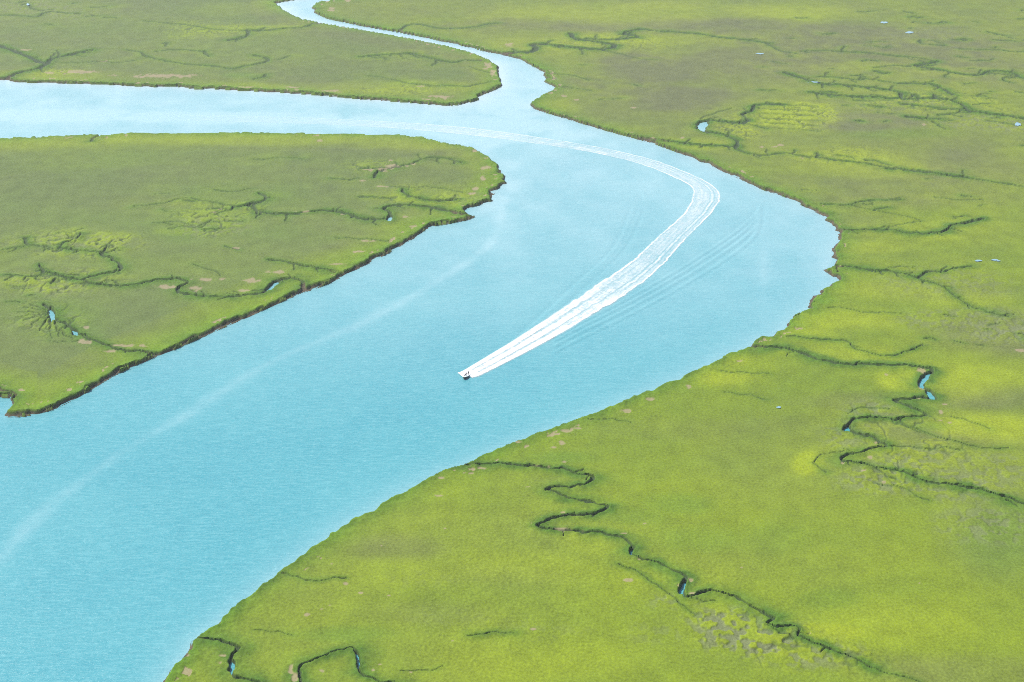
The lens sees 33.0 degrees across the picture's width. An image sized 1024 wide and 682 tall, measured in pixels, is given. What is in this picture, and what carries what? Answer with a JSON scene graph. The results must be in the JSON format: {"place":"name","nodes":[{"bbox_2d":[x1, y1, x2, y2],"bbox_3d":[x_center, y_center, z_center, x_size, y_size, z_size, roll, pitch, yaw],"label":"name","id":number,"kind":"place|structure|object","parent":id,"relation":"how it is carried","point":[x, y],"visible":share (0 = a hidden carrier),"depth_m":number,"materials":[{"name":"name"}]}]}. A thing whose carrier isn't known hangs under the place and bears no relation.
{"place":"outdoors","nodes":[
{"label":"outdoors","id":0,"kind":"place"},
{"bbox_2d":[0,0,934,681],"bbox_3d":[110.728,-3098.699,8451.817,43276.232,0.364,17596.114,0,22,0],"label":"water","id":1,"kind":"structure","parent":0,"point":[160,514],"depth_m":758.80,"materials":[{"name":"blue liquid"}]},
{"bbox_2d":[458,369,480,376],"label":"spray foam","id":2,"kind":"object","parent":1,"relation":"on","point":[474,373],"visible":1,"depth_m":747.21,"materials":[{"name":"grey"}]},
{"bbox_2d":[429,124,719,376],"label":"wake foam","id":3,"kind":"object","parent":1,"relation":"on","point":[584,315],"visible":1,"depth_m":801.84,"materials":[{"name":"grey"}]},
{"bbox_2d":[0,0,1023,681],"bbox_3d":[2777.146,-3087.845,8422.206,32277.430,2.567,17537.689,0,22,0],"label":"grass","id":4,"kind":"structure","parent":0,"point":[712,478],"depth_m":796.35,"materials":[{"name":"green plant"}]},
{"bbox_2d":[26,3,1020,407],"bbox_3d":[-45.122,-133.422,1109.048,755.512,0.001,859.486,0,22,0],"label":"pool water","id":5,"kind":"structure","parent":4,"relation":"on","point":[812,81],"depth_m":1130.92,"materials":[{"name":"blue liquid"}]}
]}

